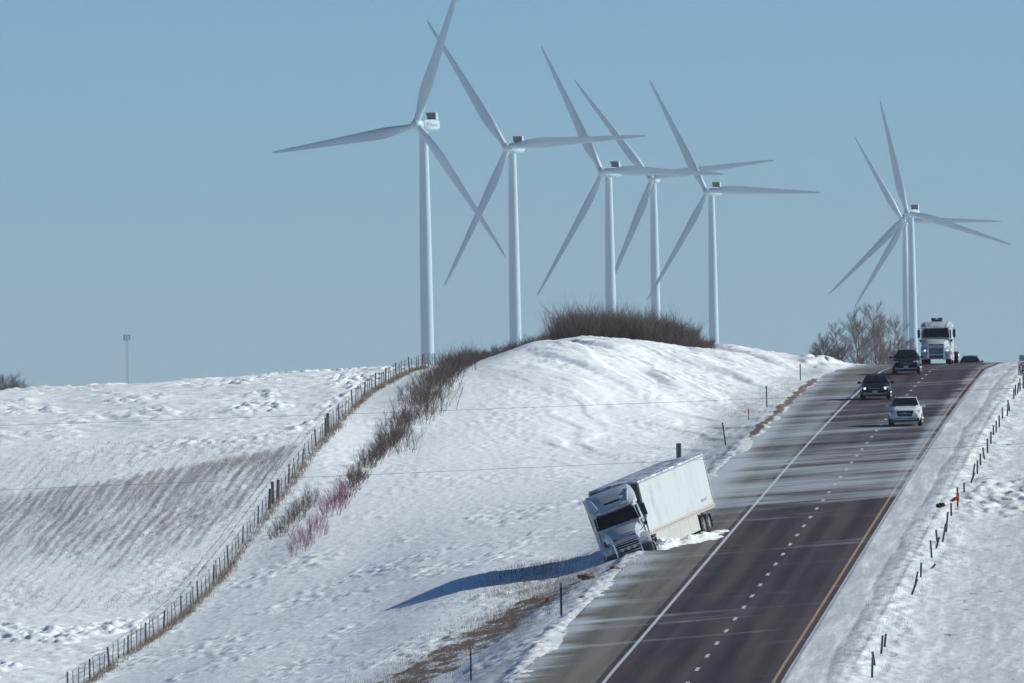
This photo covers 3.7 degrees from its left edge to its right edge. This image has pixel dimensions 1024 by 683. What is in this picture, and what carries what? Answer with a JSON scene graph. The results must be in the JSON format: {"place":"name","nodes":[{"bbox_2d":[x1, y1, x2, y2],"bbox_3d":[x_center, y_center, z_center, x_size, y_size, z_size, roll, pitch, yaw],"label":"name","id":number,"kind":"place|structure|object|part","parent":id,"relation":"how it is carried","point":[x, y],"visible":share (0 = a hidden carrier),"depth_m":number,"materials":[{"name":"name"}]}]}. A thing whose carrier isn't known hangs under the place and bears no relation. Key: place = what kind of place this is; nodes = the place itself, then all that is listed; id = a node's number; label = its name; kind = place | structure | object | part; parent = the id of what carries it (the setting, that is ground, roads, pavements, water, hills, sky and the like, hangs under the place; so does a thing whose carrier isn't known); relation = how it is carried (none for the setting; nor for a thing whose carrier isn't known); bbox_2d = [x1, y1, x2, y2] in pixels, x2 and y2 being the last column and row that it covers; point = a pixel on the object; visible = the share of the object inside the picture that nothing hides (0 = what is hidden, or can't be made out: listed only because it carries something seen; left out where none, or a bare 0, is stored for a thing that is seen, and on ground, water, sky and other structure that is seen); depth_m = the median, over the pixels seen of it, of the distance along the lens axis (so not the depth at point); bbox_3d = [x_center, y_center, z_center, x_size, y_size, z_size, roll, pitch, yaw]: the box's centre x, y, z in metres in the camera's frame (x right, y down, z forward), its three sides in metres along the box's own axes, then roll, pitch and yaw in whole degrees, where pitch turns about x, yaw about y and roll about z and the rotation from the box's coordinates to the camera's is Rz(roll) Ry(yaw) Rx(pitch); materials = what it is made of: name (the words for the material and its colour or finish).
{"place":"outdoors","nodes":[
{"label":"outdoors","id":0,"kind":"place"},
{"bbox_2d":[0,336,1023,682],"bbox_3d":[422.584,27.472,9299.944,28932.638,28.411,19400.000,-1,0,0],"label":"snow ground","id":1,"kind":"structure","parent":0,"point":[384,564],"depth_m":923.26,"materials":[{"name":"white snow"}]},
{"bbox_2d":[0,372,25,389],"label":"bare tree","id":2,"kind":"object","parent":1,"relation":"on","point":[3,385],"visible":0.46,"depth_m":1399.24,"materials":[{"name":"brown plant"}]},
{"bbox_2d":[6,376,35,388],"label":"bare tree","id":3,"kind":"object","parent":1,"relation":"on","point":[15,382],"visible":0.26,"depth_m":1399.99,"materials":[{"name":"brown plant"}]},
{"bbox_2d":[123,334,129,383],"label":"radio mast","id":4,"kind":"object","parent":1,"relation":"on","point":[127,375],"visible":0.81,"depth_m":8599.92,"materials":[{"name":"grey metal"}]},
{"bbox_2d":[0,429,313,609],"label":"crop stubble","id":5,"kind":"object","parent":1,"relation":"on","point":[145,515],"visible":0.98,"depth_m":950.23,"materials":[{"name":"brown plant"}]},
{"bbox_2d":[66,353,442,682],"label":"wire fence","id":6,"kind":"object","parent":1,"relation":"on","point":[271,496],"visible":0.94,"depth_m":940.03,"materials":[{"name":"brown wood"}]},
{"bbox_2d":[265,481,321,539],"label":"bare shrub","id":7,"kind":"object","parent":1,"relation":"on","point":[300,508],"visible":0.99,"depth_m":935.85,"materials":[{"name":"brown plant"}]},
{"bbox_2d":[286,509,330,555],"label":"red twig shrub","id":8,"kind":"object","parent":1,"relation":"on","point":[310,531],"visible":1,"depth_m":916.63,"materials":[{"name":"red plant"}]},
{"bbox_2d":[311,468,357,520],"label":"red twig shrub","id":9,"kind":"object","parent":1,"relation":"on","point":[342,501],"visible":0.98,"depth_m":941.54,"materials":[{"name":"red plant"}]},
{"bbox_2d":[272,0,505,364],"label":"wind turbine","id":10,"kind":"object","parent":1,"relation":"on","point":[422,127],"visible":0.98,"depth_m":4983.90,"materials":[{"name":"white metal"}]},
{"bbox_2d":[388,421,427,453],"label":"bare shrub","id":11,"kind":"object","parent":1,"relation":"on","point":[408,439],"visible":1,"depth_m":990.99,"materials":[{"name":"brown plant"}]},
{"bbox_2d":[403,374,468,423],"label":"bare shrub","id":12,"kind":"object","parent":1,"relation":"on","point":[427,405],"visible":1,"depth_m":1023.53,"materials":[{"name":"brown plant"}]},
{"bbox_2d":[420,377,453,399],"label":"bare shrub","id":13,"kind":"object","parent":1,"relation":"on","point":[441,389],"visible":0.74,"depth_m":1038.64,"materials":[{"name":"brown plant"}]},
{"bbox_2d":[319,332,557,501],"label":"roadside brush","id":14,"kind":"object","parent":1,"relation":"on","point":[494,352],"visible":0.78,"depth_m":1035.28,"materials":[{"name":"brown plant"}]},
{"bbox_2d":[419,365,462,379],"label":"bare shrub","id":15,"kind":"object","parent":1,"relation":"on","point":[442,372],"visible":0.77,"depth_m":1060.29,"materials":[{"name":"brown plant"}]},
{"bbox_2d":[470,648,471,680],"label":"marker post","id":16,"kind":"object","parent":1,"relation":"on","point":[470,665],"visible":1,"depth_m":692.93,"materials":[{"name":"black metal"}]},
{"bbox_2d":[0,388,1010,425],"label":"overhead wire","id":17,"kind":"object","parent":1,"relation":"on","point":[503,408],"visible":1,"depth_m":559.99,"materials":[{"name":"black metal"}]},
{"bbox_2d":[8,444,1011,489],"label":"overhead wire","id":18,"kind":"object","parent":1,"relation":"on","point":[509,468],"visible":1,"depth_m":559.99,"materials":[{"name":"black metal"}]},
{"bbox_2d":[427,20,645,345],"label":"wind turbine","id":19,"kind":"object","parent":1,"relation":"on","point":[520,144],"visible":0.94,"depth_m":5502.37,"materials":[{"name":"white metal"}]},
{"bbox_2d":[84,363,1023,682],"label":"dry grass","id":20,"kind":"structure","parent":1,"relation":"on","point":[238,553],"depth_m":820.91,"materials":[{"name":"beige plant"}]},
{"bbox_2d":[560,583,561,615],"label":"marker post","id":21,"kind":"object","parent":1,"relation":"on","point":[560,599],"visible":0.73,"depth_m":741.97,"materials":[{"name":"black metal"}]},
{"bbox_2d":[581,573,594,579],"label":"earth clod","id":22,"kind":"object","parent":1,"relation":"on","point":[587,576],"visible":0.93,"depth_m":787.77,"materials":[{"name":"brown soil"}]},
{"bbox_2d":[533,291,715,348],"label":"hilltop thicket","id":23,"kind":"object","parent":1,"relation":"on","point":[674,335],"visible":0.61,"depth_m":1190.67,"materials":[{"name":"brown plant"}]},
{"bbox_2d":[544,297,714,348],"bbox_3d":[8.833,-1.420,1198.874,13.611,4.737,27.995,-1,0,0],"label":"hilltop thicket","id":24,"kind":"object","parent":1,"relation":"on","point":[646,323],"visible":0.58,"depth_m":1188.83,"materials":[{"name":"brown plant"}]},
{"bbox_2d":[537,46,723,316],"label":"wind turbine","id":25,"kind":"object","parent":1,"relation":"on","point":[616,169],"visible":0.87,"depth_m":5886.34,"materials":[{"name":"white metal"}]},
{"bbox_2d":[574,79,773,322],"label":"wind turbine","id":26,"kind":"object","parent":1,"relation":"on","point":[635,160],"visible":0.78,"depth_m":6712.20,"materials":[{"name":"white metal"}]},
{"bbox_2d":[676,443,680,457],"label":"mile marker","id":27,"kind":"object","parent":1,"relation":"on","point":[678,450],"visible":0.64,"depth_m":904.97,"materials":[{"name":"grey metal"}]},
{"bbox_2d":[722,423,725,444],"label":"marker post","id":28,"kind":"object","parent":1,"relation":"on","point":[724,433],"visible":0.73,"depth_m":984.96,"materials":[{"name":"metal"}]},
{"bbox_2d":[646,80,819,343],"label":"wind turbine","id":29,"kind":"object","parent":1,"relation":"on","point":[710,193],"visible":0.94,"depth_m":6661.39,"materials":[{"name":"white metal"}]},
{"bbox_2d":[809,333,835,355],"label":"bare tree","id":30,"kind":"object","parent":1,"relation":"on","point":[822,341],"visible":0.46,"depth_m":1470.03,"materials":[{"name":"brown plant"}]},
{"bbox_2d":[824,343,848,360],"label":"bare tree","id":31,"kind":"object","parent":1,"relation":"on","point":[836,352],"visible":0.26,"depth_m":1467.42,"materials":[{"name":"brown plant"}]},
{"bbox_2d":[826,319,868,363],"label":"bare tree","id":32,"kind":"object","parent":1,"relation":"on","point":[837,350],"visible":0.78,"depth_m":1449.30,"materials":[{"name":"brown plant"}]},
{"bbox_2d":[837,306,883,364],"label":"bare tree","id":33,"kind":"object","parent":1,"relation":"on","point":[863,343],"visible":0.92,"depth_m":1439.12,"materials":[{"name":"brown plant"}]},
{"bbox_2d":[848,299,892,364],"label":"bare tree","id":34,"kind":"object","parent":1,"relation":"on","point":[873,324],"visible":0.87,"depth_m":1449.62,"materials":[{"name":"brown plant"}]},
{"bbox_2d":[871,657,873,677],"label":"median post","id":35,"kind":"object","parent":1,"relation":"on","point":[872,663],"visible":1,"depth_m":675.93,"materials":[{"name":"brown wood"}]},
{"bbox_2d":[880,635,883,653],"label":"median post","id":36,"kind":"object","parent":1,"relation":"on","point":[882,639],"visible":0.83,"depth_m":696.93,"materials":[{"name":"brown wood"}]},
{"bbox_2d":[868,328,899,363],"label":"bare tree","id":37,"kind":"object","parent":1,"relation":"on","point":[881,348],"visible":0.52,"depth_m":1461.52,"materials":[{"name":"brown plant"}]},
{"bbox_2d":[883,634,886,646],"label":"median post","id":38,"kind":"object","parent":1,"relation":"on","point":[885,637],"visible":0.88,"depth_m":702.93,"materials":[{"name":"brown wood"}]},
{"bbox_2d":[881,314,909,363],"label":"bare tree","id":39,"kind":"object","parent":1,"relation":"on","point":[895,324],"visible":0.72,"depth_m":1445.16,"materials":[{"name":"brown plant"}]},
{"bbox_2d":[888,335,915,360],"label":"bare tree","id":40,"kind":"object","parent":1,"relation":"on","point":[908,343],"visible":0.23,"depth_m":1470.00,"materials":[{"name":"brown plant"}]},
{"bbox_2d":[911,579,917,594],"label":"median post","id":41,"kind":"object","parent":1,"relation":"on","point":[914,587],"visible":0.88,"depth_m":757.93,"materials":[{"name":"brown wood"}]},
{"bbox_2d":[829,101,1010,352],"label":"wind turbine","id":42,"kind":"object","parent":1,"relation":"on","point":[914,211],"visible":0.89,"depth_m":7298.29,"materials":[{"name":"white metal"}]},
{"bbox_2d":[854,136,1000,348],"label":"wind turbine","id":43,"kind":"object","parent":1,"relation":"on","point":[895,209],"visible":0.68,"depth_m":8615.99,"materials":[{"name":"white metal"}]},
{"bbox_2d":[929,540,932,557],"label":"median post","id":44,"kind":"object","parent":1,"relation":"on","point":[931,554],"visible":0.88,"depth_m":800.94,"materials":[{"name":"brown wood"}]},
{"bbox_2d":[936,502,944,507],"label":"debris","id":45,"kind":"object","parent":1,"relation":"on","point":[940,504],"visible":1,"depth_m":864.87,"materials":[{"name":"black plastic"}]},
{"bbox_2d":[942,523,946,541],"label":"median post","id":46,"kind":"object","parent":1,"relation":"on","point":[944,532],"visible":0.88,"depth_m":819.94,"materials":[{"name":"brown wood"}]},
{"bbox_2d":[945,512,948,531],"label":"median post","id":47,"kind":"object","parent":1,"relation":"on","point":[947,521],"visible":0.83,"depth_m":832.94,"materials":[{"name":"brown wood"}]},
{"bbox_2d":[949,493,958,501],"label":"red cloth","id":48,"kind":"object","parent":1,"relation":"on","point":[956,498],"visible":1,"depth_m":867.81,"materials":[{"name":"red fabric"}]},
{"bbox_2d":[1018,355,1023,375],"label":"no turn sign","id":49,"kind":"object","parent":1,"relation":"on","point":[1021,367],"visible":1,"depth_m":1030.98,"materials":[{"name":"white metal"}]},
{"bbox_2d":[0,0,1023,389],"label":"sky","id":50,"kind":"structure","parent":0,"point":[145,195],"materials":[{"name":"blue"}]},
{"bbox_2d":[513,364,891,682],"bbox_3d":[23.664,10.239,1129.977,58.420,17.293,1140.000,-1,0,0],"label":"road shoulder","id":51,"kind":"object","parent":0,"point":[605,629],"visible":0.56,"depth_m":796.96},
{"bbox_2d":[582,483,667,561],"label":"wrecked semi truck","id":52,"kind":"object","parent":51,"relation":"on","point":[618,522],"visible":0.95,"depth_m":814.65,"materials":[{"name":"white paint"}]},
{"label":"side window","id":53,"kind":"part","parent":52,"relation":"part of","materials":[{"name":"glass"}]},
{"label":"door","id":54,"kind":"part","parent":52,"relation":"part of","materials":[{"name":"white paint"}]},
{"bbox_2d":[588,454,714,539],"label":"box trailer","id":55,"kind":"object","parent":51,"relation":"on","point":[675,495],"visible":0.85,"depth_m":827.30,"materials":[{"name":"white painted metal"},{"name":"aluminium"},{"name":"rubber"}]},
{"bbox_2d":[596,362,1002,682],"bbox_3d":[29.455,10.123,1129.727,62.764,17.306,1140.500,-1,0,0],"label":"road","id":56,"kind":"structure","parent":0,"point":[750,598],"depth_m":810.33,"materials":[{"name":"grey asphalt"}]},
{"bbox_2d":[857,374,893,399],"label":"suv","id":57,"kind":"object","parent":56,"relation":"on","point":[875,385],"visible":0.91,"depth_m":1073.65,"materials":[{"name":"black paint"}]},
{"bbox_2d":[781,363,999,682],"bbox_3d":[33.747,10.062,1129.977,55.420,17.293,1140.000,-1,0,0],"label":"median shoulder","id":58,"kind":"object","parent":56,"relation":"attached to","point":[799,653],"visible":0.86,"depth_m":812.55},
{"bbox_2d":[885,396,925,425],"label":"suv","id":59,"kind":"object","parent":56,"relation":"on","point":[904,409],"visible":1,"depth_m":1008.51,"materials":[{"name":"white paint"}]},
{"bbox_2d":[889,349,923,374],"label":"suv","id":60,"kind":"object","parent":56,"relation":"on","point":[906,360],"visible":1,"depth_m":1149.51,"materials":[{"name":"black paint"}]},
{"bbox_2d":[917,318,954,363],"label":"semi truck","id":61,"kind":"object","parent":56,"relation":"on","point":[937,338],"visible":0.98,"depth_m":1226.06,"materials":[{"name":"white paint"}]},
{"bbox_2d":[954,346,958,362],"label":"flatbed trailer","id":62,"kind":"object","parent":56,"relation":"on","point":[956,356],"visible":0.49,"depth_m":1241.40,"materials":[{"name":"metal"}]},
{"bbox_2d":[960,355,982,362],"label":"suv","id":63,"kind":"object","parent":56,"relation":"on","point":[970,359],"visible":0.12,"depth_m":1401.77,"materials":[{"name":"black paint"}]}
]}

